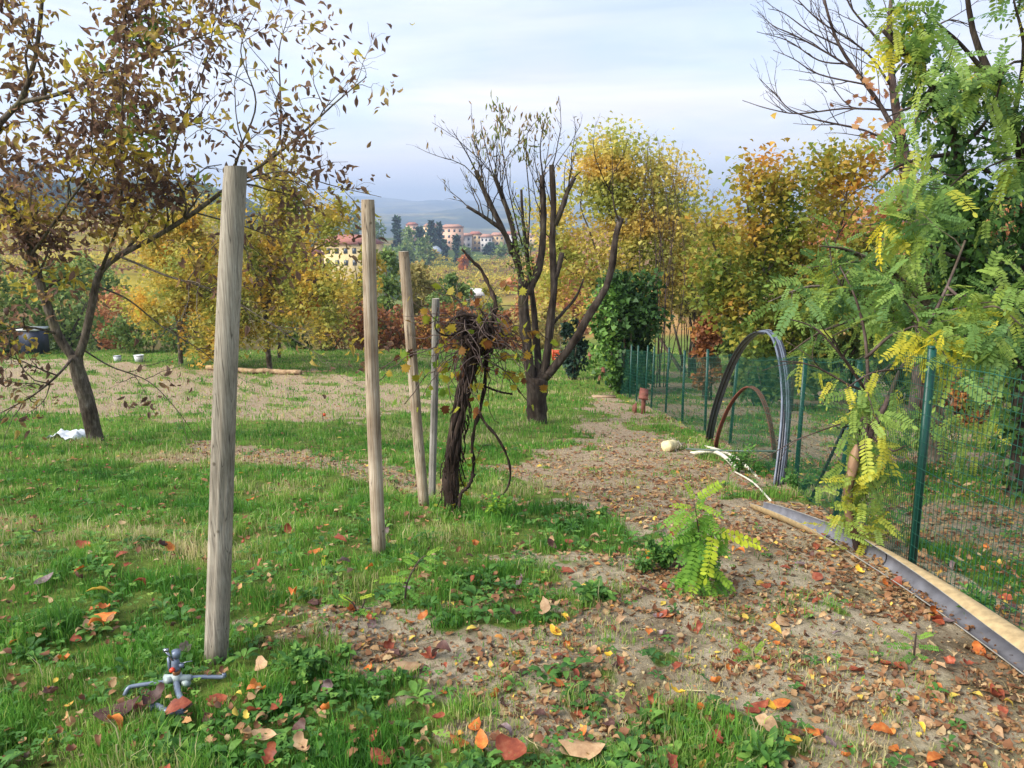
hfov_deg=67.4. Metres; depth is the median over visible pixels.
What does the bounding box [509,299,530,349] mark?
autumn tree
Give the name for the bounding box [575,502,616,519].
weed clump
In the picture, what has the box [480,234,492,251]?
house
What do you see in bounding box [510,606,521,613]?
fallen leaf
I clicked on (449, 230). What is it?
house
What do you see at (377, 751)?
fallen leaf
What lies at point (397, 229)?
valley tree
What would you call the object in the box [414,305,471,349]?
shrub
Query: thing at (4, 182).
ridge tree
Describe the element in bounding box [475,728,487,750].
fallen leaf
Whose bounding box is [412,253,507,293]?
vine row
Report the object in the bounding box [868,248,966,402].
thicket
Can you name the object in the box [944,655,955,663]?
fallen leaf
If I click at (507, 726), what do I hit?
fallen leaf
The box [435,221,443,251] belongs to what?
valley tree
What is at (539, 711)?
fallen leaf
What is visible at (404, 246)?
valley tree
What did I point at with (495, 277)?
vine row
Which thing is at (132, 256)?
vine row
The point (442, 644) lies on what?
fallen leaf
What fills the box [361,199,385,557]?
wooden post
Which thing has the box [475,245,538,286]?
vine row
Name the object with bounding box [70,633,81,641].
fallen leaf
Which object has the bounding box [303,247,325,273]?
house
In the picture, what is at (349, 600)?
locust seedling
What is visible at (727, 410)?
pipe hoop
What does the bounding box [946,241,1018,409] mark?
thicket
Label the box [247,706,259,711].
fallen leaf
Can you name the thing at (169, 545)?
fallen leaf
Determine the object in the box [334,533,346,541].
fallen leaf
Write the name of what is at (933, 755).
fallen leaf
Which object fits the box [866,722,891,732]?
fallen leaf
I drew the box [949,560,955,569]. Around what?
fallen leaf
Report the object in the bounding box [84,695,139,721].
fallen leaf
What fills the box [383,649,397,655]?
fallen leaf
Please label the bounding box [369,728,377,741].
fallen leaf
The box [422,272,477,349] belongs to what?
shrub
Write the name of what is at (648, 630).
fallen leaf
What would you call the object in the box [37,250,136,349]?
shrub
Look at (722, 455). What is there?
pipe
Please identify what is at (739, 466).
weed clump
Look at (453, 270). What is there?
vine row
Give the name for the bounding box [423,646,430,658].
fallen leaf
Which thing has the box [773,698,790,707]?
fallen leaf
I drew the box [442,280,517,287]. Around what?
vine row
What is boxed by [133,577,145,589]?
fallen leaf
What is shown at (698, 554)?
locust seedling
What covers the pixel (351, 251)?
house
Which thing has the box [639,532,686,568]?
weed clump
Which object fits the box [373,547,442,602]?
locust seedling
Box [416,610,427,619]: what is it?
fallen leaf
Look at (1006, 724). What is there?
leaf litter
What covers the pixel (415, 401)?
wooden post
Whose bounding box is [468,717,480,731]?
fallen leaf
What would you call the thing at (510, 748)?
fallen leaf
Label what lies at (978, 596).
weed clump
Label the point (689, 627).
fallen leaf
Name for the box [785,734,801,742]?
fallen leaf
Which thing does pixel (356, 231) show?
valley tree
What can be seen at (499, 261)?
vine row
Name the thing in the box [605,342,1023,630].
garden fence
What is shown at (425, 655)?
fallen leaf
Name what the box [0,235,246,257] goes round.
vine row
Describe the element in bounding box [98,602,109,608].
fallen leaf
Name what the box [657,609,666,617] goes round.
fallen leaf
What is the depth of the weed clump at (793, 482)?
6.03 m
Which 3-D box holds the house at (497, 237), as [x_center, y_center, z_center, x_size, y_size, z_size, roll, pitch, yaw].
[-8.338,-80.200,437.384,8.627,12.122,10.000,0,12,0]
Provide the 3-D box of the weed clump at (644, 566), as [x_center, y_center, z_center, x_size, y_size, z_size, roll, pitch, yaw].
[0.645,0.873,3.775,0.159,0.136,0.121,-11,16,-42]
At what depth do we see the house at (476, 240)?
432.88 m
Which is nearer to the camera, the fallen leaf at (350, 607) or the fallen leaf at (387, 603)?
the fallen leaf at (350, 607)
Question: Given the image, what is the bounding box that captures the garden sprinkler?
[122,648,226,716]
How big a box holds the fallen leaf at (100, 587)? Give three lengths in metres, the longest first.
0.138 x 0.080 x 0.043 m
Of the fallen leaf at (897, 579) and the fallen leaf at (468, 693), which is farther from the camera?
the fallen leaf at (897, 579)
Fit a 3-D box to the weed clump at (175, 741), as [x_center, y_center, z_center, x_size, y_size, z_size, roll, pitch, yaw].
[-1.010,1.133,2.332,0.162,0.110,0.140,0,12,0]
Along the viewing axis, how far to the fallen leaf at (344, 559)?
3.80 m
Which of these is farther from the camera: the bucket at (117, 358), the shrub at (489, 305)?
the shrub at (489, 305)
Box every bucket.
[113,355,121,361]
[133,354,143,361]
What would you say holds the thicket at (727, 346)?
on the ground at (420, 213)
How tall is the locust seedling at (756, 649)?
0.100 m
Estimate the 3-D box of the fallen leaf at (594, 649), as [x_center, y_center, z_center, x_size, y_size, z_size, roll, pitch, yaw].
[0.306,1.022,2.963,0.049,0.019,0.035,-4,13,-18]
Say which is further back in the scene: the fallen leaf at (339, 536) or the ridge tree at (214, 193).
the ridge tree at (214, 193)
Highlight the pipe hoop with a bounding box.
[714,386,776,461]
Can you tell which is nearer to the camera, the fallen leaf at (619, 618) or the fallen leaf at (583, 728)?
the fallen leaf at (583, 728)
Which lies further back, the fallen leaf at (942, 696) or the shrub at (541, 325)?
the shrub at (541, 325)
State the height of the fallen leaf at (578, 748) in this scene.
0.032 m
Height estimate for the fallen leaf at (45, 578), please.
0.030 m
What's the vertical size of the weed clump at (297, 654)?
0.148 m
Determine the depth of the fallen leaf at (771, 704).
2.60 m
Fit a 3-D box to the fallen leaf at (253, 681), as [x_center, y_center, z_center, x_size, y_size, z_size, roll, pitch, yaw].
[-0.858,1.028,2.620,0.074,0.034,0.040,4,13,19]
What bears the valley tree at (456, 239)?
on the ground at (420, 213)
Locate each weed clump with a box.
[153,730,204,767]
[271,639,330,683]
[483,490,512,517]
[571,576,617,605]
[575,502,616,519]
[628,551,656,572]
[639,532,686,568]
[720,442,757,472]
[724,725,793,767]
[780,468,819,491]
[956,581,998,611]
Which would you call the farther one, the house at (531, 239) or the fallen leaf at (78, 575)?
the house at (531, 239)
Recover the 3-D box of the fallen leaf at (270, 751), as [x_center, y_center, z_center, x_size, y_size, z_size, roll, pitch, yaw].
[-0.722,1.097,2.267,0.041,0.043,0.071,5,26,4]
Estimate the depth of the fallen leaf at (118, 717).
2.46 m
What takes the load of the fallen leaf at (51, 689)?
on the ground at (420, 213)
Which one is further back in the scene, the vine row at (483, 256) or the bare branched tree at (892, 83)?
the vine row at (483, 256)
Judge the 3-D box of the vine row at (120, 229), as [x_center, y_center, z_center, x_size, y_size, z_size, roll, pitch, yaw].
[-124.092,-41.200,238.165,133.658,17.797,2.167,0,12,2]
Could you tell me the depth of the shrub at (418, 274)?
43.29 m
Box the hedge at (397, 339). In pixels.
[330,297,488,349]
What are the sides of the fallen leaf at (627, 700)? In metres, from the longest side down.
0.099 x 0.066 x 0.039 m
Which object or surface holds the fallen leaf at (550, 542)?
on the ground at (420, 213)
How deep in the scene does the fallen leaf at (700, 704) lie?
2.53 m
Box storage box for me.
[16,326,49,353]
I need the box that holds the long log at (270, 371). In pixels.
[205,365,301,374]
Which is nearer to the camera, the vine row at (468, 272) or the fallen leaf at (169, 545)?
the fallen leaf at (169, 545)
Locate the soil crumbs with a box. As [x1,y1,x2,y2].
[283,470,1023,766]
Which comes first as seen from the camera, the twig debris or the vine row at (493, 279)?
the twig debris
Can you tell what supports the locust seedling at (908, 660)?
on the ground at (420, 213)
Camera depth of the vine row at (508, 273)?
236.77 m
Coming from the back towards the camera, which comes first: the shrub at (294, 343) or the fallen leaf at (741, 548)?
the shrub at (294, 343)
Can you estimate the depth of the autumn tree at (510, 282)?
59.20 m
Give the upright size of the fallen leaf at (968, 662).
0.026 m
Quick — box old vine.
[379,248,558,512]
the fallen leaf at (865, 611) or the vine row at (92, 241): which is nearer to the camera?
the fallen leaf at (865, 611)
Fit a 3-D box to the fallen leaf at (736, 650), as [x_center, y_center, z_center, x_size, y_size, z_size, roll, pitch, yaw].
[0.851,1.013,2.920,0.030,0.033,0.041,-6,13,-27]
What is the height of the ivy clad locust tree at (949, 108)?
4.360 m
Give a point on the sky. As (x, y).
(684, 65)
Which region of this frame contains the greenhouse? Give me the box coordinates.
[414,246,441,253]
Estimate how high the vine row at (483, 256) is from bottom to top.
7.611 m
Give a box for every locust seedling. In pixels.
[321,593,380,619]
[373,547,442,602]
[658,480,767,600]
[733,640,767,662]
[887,629,942,665]
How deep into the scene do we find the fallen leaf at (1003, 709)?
2.55 m
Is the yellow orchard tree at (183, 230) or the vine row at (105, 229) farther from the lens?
the vine row at (105, 229)
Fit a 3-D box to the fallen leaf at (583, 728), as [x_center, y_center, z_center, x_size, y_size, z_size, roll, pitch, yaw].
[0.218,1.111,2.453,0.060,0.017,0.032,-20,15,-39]
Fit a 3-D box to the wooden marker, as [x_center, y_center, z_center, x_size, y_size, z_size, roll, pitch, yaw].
[2.276,0.328,13.312,0.154,0.505,0.233,3,12,12]
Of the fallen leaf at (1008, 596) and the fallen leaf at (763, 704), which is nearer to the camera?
the fallen leaf at (763, 704)
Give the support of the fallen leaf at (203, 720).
on the ground at (420, 213)
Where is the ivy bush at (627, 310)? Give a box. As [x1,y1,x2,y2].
[583,268,674,393]
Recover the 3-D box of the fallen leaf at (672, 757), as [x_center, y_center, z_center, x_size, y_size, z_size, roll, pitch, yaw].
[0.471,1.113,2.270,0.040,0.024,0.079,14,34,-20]
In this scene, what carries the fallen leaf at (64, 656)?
on the ground at (420, 213)
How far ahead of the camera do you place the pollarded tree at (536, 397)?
11.39 m
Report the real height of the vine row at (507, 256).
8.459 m
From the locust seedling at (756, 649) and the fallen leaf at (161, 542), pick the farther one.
the fallen leaf at (161, 542)
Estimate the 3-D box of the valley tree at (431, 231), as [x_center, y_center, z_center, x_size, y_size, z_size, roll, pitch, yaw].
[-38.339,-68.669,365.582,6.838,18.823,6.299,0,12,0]
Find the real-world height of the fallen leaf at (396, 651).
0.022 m
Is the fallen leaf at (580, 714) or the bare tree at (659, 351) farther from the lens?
the bare tree at (659, 351)
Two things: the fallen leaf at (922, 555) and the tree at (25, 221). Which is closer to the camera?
the fallen leaf at (922, 555)
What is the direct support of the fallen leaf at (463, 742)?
on the ground at (420, 213)
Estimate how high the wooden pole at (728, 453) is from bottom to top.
0.486 m
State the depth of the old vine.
4.93 m
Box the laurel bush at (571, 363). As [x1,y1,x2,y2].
[555,316,590,379]
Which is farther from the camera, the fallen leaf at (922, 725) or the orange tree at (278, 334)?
the orange tree at (278, 334)
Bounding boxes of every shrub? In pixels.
[0,256,105,350]
[0,257,54,351]
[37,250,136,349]
[91,286,139,349]
[96,311,199,353]
[252,253,322,349]
[295,290,359,350]
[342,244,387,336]
[397,259,442,346]
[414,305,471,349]
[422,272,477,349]
[476,287,492,319]
[484,296,506,347]
[488,309,520,349]
[508,304,578,348]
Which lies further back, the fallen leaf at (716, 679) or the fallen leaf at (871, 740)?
the fallen leaf at (716, 679)
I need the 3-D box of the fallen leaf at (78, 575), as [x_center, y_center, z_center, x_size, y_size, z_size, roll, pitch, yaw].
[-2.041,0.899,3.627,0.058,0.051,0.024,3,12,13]
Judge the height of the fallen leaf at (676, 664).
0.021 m
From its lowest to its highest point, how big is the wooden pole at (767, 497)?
0.267 m
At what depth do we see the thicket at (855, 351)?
15.94 m
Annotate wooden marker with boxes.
[639,388,648,413]
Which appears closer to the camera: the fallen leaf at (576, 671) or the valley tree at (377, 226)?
the fallen leaf at (576, 671)
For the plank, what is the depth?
16.84 m
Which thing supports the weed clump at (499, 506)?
on the ground at (420, 213)
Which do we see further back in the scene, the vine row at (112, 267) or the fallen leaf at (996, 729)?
the vine row at (112, 267)
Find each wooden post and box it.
[204,166,246,664]
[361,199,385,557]
[398,251,428,506]
[428,298,439,497]
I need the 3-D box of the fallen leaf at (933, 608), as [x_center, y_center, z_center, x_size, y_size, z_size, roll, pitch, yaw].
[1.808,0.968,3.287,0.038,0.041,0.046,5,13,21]
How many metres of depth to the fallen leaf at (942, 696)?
2.62 m
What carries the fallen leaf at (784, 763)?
on the ground at (420, 213)
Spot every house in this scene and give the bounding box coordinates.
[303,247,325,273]
[315,235,384,296]
[405,222,418,240]
[423,223,437,239]
[442,224,463,249]
[464,233,472,250]
[470,231,481,250]
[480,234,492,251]
[491,232,503,244]
[504,231,519,243]
[526,233,539,243]
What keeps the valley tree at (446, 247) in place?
on the ground at (420, 213)
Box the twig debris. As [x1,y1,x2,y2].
[236,456,1023,767]
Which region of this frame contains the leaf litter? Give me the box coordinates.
[0,358,1023,767]
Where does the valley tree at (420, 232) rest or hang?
on the ground at (420, 213)
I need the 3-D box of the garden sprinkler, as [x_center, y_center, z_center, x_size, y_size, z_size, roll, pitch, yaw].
[-1.184,1.009,2.626,0.334,0.160,0.218,0,12,0]
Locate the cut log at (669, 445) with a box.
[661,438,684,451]
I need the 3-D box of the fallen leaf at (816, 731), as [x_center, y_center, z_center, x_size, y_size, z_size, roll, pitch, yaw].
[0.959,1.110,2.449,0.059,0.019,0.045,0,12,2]
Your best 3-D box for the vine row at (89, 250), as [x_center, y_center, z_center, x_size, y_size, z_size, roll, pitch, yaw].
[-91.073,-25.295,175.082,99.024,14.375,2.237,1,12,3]
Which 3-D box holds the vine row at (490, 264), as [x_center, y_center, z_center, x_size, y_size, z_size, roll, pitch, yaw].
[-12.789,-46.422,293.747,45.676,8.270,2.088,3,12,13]
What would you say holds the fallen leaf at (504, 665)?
on the ground at (420, 213)
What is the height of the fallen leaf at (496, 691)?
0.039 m
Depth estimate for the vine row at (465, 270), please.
277.87 m
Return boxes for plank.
[592,395,615,397]
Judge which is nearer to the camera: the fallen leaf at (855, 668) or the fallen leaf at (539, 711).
the fallen leaf at (539, 711)
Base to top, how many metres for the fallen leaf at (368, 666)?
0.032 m
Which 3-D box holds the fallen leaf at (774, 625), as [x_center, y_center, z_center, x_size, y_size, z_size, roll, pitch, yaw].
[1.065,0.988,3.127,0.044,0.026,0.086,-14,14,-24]
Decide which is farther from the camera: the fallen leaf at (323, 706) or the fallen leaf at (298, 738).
the fallen leaf at (323, 706)
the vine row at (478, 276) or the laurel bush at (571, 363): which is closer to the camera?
the laurel bush at (571, 363)
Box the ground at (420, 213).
[0,179,1023,767]
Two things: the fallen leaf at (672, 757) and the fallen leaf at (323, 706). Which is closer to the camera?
the fallen leaf at (672, 757)
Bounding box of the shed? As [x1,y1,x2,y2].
[466,288,486,314]
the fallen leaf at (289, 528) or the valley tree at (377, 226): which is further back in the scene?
the valley tree at (377, 226)
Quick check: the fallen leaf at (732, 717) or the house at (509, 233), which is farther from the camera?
the house at (509, 233)
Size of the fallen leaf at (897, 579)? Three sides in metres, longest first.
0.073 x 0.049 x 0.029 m
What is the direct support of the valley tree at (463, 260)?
on the ground at (420, 213)
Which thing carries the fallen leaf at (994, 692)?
on the ground at (420, 213)
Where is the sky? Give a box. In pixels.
[0,0,1023,205]
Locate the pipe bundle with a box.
[706,329,791,485]
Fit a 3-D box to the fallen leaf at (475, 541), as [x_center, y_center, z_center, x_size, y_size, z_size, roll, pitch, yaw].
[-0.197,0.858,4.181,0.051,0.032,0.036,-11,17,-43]
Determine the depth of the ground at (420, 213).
3.85 m
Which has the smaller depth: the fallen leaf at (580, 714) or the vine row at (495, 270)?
the fallen leaf at (580, 714)
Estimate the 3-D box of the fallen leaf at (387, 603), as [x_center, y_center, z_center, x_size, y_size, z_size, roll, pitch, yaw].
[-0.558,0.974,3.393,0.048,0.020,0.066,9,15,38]
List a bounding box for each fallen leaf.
[31,572,52,584]
[41,685,58,693]
[57,653,69,659]
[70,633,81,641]
[75,571,86,578]
[76,540,89,548]
[80,586,113,594]
[82,618,94,629]
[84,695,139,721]
[88,617,103,625]
[94,612,115,620]
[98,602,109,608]
[102,713,122,731]
[114,551,126,560]
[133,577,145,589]
[134,696,148,711]
[137,682,164,705]
[158,538,167,545]
[165,541,174,550]
[165,696,194,714]
[179,640,191,652]
[202,710,214,727]
[206,693,229,703]
[246,684,256,692]
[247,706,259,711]
[250,678,265,689]
[251,728,275,739]
[254,655,266,670]
[261,741,276,767]
[267,693,282,712]
[284,523,291,533]
[288,586,296,594]
[292,717,305,734]
[293,731,309,752]
[307,598,317,604]
[320,702,329,709]
[321,679,332,697]
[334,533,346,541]
[338,556,349,561]
[347,604,357,610]
[361,662,371,670]
[366,613,374,619]
[367,619,376,628]
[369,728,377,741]
[370,747,390,764]
[381,599,390,607]
[383,638,393,649]
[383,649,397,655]
[384,648,400,655]
[394,661,423,672]
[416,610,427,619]
[420,651,439,657]
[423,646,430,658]
[431,640,450,656]
[432,710,444,718]
[450,734,468,746]
[466,689,475,699]
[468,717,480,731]
[472,539,478,544]
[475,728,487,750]
[477,631,484,637]
[490,687,498,696]
[492,722,512,737]
[495,733,526,759]
[499,660,508,667]
[500,697,507,706]
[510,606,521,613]
[513,573,522,587]
[522,627,531,633]
[528,731,535,737]
[531,708,544,714]
[539,596,550,613]
[546,536,556,547]
[550,624,561,634]
[553,678,564,685]
[558,738,608,759]
[559,566,573,572]
[570,668,579,682]
[574,706,588,717]
[580,725,586,734]
[588,645,596,653]
[590,613,600,622]
[600,717,614,724]
[604,651,612,656]
[616,613,626,623]
[616,655,623,668]
[624,691,635,709]
[636,585,651,592]
[645,627,652,634]
[648,693,657,704]
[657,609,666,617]
[659,629,666,633]
[666,748,677,767]
[671,661,682,670]
[671,683,685,692]
[687,621,695,630]
[696,620,703,633]
[696,702,704,709]
[710,676,721,682]
[712,728,723,743]
[726,713,734,722]
[727,614,739,619]
[727,658,743,667]
[733,648,740,654]
[734,547,744,553]
[746,699,768,710]
[746,700,759,712]
[750,713,777,731]
[759,583,770,587]
[766,697,776,710]
[769,621,781,633]
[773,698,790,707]
[776,614,789,625]
[781,760,787,767]
[782,630,789,637]
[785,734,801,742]
[802,726,820,735]
[812,571,823,580]
[817,664,830,676]
[825,735,835,746]
[840,751,850,756]
[848,663,864,670]
[855,564,864,572]
[861,606,873,613]
[864,733,879,746]
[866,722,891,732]
[882,578,890,586]
[888,744,898,750]
[891,576,901,585]
[893,662,903,668]
[916,721,925,732]
[917,713,935,726]
[918,550,926,557]
[924,758,937,766]
[927,750,943,761]
[930,605,938,614]
[930,615,942,618]
[931,619,944,624]
[932,690,944,703]
[933,661,945,667]
[943,617,953,621]
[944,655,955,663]
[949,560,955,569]
[963,658,976,664]
[972,641,985,657]
[990,683,1006,696]
[991,725,1003,737]
[994,686,1004,695]
[996,704,1007,713]
[997,593,1012,599]
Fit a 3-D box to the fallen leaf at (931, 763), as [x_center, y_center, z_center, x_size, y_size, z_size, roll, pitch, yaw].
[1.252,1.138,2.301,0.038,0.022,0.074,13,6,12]
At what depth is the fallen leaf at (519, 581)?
3.64 m
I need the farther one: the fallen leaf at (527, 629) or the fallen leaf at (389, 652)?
the fallen leaf at (527, 629)
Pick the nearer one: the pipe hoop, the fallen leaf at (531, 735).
the fallen leaf at (531, 735)
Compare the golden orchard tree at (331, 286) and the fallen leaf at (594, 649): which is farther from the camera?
the golden orchard tree at (331, 286)
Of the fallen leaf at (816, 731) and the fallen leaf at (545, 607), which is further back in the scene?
the fallen leaf at (545, 607)
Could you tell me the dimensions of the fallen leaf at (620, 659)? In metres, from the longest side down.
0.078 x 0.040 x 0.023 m
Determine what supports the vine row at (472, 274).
on the ground at (420, 213)
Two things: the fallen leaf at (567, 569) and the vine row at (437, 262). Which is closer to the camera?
the fallen leaf at (567, 569)
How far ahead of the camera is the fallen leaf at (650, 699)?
2.62 m
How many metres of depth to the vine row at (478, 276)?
251.14 m
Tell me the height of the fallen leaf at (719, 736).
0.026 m
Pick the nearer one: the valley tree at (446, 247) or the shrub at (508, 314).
the shrub at (508, 314)
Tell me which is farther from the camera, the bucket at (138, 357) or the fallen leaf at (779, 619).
the bucket at (138, 357)
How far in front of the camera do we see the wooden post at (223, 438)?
2.66 m
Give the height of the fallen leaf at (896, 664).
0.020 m
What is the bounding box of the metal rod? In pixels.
[686,448,790,451]
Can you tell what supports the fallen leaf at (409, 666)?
on the ground at (420, 213)
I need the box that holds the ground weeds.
[0,418,1023,767]
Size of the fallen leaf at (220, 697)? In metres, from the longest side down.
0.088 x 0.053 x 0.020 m
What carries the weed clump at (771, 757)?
on the ground at (420, 213)
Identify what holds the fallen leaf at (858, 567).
on the ground at (420, 213)
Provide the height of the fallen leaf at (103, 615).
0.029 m
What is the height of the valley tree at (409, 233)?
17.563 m
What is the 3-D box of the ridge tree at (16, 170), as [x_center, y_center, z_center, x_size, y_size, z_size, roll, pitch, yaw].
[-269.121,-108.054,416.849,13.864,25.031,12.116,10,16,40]
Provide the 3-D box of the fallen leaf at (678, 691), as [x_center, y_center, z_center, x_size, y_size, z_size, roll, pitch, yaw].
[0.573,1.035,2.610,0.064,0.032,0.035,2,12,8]
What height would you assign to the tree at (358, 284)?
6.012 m
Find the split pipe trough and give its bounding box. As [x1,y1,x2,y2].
[750,502,1023,674]
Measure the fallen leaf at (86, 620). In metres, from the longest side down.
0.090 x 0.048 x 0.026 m
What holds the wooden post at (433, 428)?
on the ground at (420, 213)
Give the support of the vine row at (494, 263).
on the ground at (420, 213)
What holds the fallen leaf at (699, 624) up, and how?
on the ground at (420, 213)
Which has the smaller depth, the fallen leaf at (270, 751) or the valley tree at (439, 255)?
the fallen leaf at (270, 751)
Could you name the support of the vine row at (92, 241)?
on the ground at (420, 213)
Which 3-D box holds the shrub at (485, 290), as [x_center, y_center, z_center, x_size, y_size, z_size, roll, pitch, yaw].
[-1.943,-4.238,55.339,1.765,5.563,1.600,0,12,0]
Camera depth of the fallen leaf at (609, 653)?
2.92 m
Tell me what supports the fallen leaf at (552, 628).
on the ground at (420, 213)
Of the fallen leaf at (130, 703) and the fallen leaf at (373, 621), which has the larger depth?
the fallen leaf at (373, 621)
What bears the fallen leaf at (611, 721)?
on the ground at (420, 213)
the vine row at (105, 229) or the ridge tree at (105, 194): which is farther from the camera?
the ridge tree at (105, 194)
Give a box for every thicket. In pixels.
[644,221,740,372]
[691,243,769,384]
[732,340,796,406]
[794,290,889,400]
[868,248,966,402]
[942,370,997,428]
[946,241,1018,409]
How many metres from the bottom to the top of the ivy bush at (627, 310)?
3.181 m
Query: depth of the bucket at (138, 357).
25.95 m
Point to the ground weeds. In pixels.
(280, 738)
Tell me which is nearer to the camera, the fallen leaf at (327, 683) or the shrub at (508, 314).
the fallen leaf at (327, 683)
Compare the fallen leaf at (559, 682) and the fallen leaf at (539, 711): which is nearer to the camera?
the fallen leaf at (539, 711)
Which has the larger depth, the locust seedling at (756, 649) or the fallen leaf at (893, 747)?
the locust seedling at (756, 649)
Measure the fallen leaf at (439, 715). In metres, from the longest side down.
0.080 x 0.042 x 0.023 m
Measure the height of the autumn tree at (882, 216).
7.393 m
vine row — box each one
[0,224,256,251]
[0,226,256,256]
[0,227,260,255]
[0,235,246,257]
[0,251,147,268]
[0,263,151,275]
[1,250,217,265]
[2,238,260,265]
[2,244,218,259]
[7,222,212,233]
[12,221,266,248]
[399,256,495,294]
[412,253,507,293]
[423,288,513,296]
[424,274,525,284]
[425,263,534,278]
[427,258,524,269]
[427,273,514,280]
[428,255,535,270]
[428,266,531,277]
[429,259,535,274]
[430,253,535,270]
[432,256,522,265]
[435,256,511,262]
[436,272,516,283]
[441,248,534,259]
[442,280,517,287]
[448,248,535,264]
[450,246,535,261]
[458,256,510,281]
[465,245,530,283]
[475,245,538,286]
[490,247,538,285]
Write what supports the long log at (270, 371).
on the ground at (420, 213)
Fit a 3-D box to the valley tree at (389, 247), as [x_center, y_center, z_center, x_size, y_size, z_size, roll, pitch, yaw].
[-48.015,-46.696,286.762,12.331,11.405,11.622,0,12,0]
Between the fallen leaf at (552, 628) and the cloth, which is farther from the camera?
the cloth
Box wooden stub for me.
[632,402,636,412]
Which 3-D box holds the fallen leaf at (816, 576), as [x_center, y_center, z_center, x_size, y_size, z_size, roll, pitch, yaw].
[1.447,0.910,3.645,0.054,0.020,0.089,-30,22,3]
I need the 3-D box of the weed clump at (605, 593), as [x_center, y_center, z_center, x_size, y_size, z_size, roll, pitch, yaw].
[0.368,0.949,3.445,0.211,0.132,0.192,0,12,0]
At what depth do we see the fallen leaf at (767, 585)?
3.56 m
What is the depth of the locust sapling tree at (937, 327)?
3.98 m
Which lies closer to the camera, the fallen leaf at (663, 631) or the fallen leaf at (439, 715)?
the fallen leaf at (439, 715)
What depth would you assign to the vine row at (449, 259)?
322.62 m
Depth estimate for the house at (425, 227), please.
460.73 m
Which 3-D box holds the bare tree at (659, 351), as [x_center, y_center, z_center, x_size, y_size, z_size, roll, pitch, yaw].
[3.719,-2.998,18.867,1.527,6.253,1.131,3,12,15]
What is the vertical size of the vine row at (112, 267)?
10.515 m
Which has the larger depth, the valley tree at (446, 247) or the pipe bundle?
the valley tree at (446, 247)
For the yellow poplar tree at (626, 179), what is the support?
on the ground at (420, 213)
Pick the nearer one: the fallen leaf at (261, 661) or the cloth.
the fallen leaf at (261, 661)
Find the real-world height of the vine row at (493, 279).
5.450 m
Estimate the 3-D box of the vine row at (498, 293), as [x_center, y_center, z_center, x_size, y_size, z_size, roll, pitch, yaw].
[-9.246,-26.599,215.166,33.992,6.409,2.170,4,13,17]
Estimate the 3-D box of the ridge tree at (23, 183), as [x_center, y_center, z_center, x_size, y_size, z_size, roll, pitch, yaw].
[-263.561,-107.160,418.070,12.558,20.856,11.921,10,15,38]
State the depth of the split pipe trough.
3.35 m
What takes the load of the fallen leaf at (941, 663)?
on the ground at (420, 213)
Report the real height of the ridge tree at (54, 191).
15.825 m
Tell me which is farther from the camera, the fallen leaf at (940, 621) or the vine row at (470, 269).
the vine row at (470, 269)
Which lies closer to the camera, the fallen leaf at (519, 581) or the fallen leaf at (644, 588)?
the fallen leaf at (644, 588)
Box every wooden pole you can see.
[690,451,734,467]
[704,445,759,477]
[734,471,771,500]
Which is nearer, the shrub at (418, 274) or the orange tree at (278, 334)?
the orange tree at (278, 334)
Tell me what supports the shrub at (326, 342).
on the ground at (420, 213)
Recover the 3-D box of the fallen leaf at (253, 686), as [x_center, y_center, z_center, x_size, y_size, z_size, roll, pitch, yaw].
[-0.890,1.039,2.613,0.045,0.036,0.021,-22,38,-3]
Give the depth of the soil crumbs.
2.96 m
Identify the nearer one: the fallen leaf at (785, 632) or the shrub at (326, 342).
the fallen leaf at (785, 632)
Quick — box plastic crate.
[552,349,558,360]
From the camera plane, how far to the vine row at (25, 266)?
148.96 m
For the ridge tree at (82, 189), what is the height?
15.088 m
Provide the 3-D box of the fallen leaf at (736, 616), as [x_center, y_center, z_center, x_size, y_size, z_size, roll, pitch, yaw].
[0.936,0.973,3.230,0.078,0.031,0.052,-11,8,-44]
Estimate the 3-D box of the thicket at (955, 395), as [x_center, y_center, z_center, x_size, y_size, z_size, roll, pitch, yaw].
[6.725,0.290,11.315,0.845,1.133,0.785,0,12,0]
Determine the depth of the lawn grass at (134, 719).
4.12 m
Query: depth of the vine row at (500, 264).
327.61 m
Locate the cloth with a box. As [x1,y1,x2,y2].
[46,429,85,439]
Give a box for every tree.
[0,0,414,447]
[0,173,20,205]
[5,162,26,206]
[17,169,38,198]
[26,161,48,207]
[44,182,63,208]
[59,184,70,199]
[66,186,81,208]
[75,187,93,208]
[99,179,112,210]
[105,187,270,369]
[128,136,380,368]
[148,184,164,206]
[188,183,216,203]
[200,186,221,204]
[245,213,264,229]
[253,240,323,357]
[298,211,316,246]
[344,210,361,234]
[375,219,388,245]
[377,248,401,349]
[383,244,397,270]
[389,215,402,249]
[389,237,417,262]
[399,225,418,262]
[408,89,630,423]
[414,226,425,256]
[414,234,437,265]
[426,220,437,246]
[433,249,441,260]
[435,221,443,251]
[440,238,450,260]
[451,234,461,264]
[457,245,474,269]
[457,254,469,272]
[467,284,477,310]
[482,242,498,255]
[491,241,508,258]
[505,237,601,339]
[508,110,746,341]
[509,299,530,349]
[636,133,691,386]
[665,112,930,410]
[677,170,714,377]
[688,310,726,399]
[740,169,1022,478]
[742,0,1002,426]
[745,201,1023,555]
[799,196,905,337]
[817,0,1023,498]
[930,199,1021,253]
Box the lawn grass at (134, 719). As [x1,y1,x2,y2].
[0,347,1023,767]
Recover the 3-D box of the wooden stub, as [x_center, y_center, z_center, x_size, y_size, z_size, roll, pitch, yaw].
[2.175,0.445,13.636,0.071,0.232,0.071,0,12,0]
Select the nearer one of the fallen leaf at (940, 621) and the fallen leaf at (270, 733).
the fallen leaf at (270, 733)

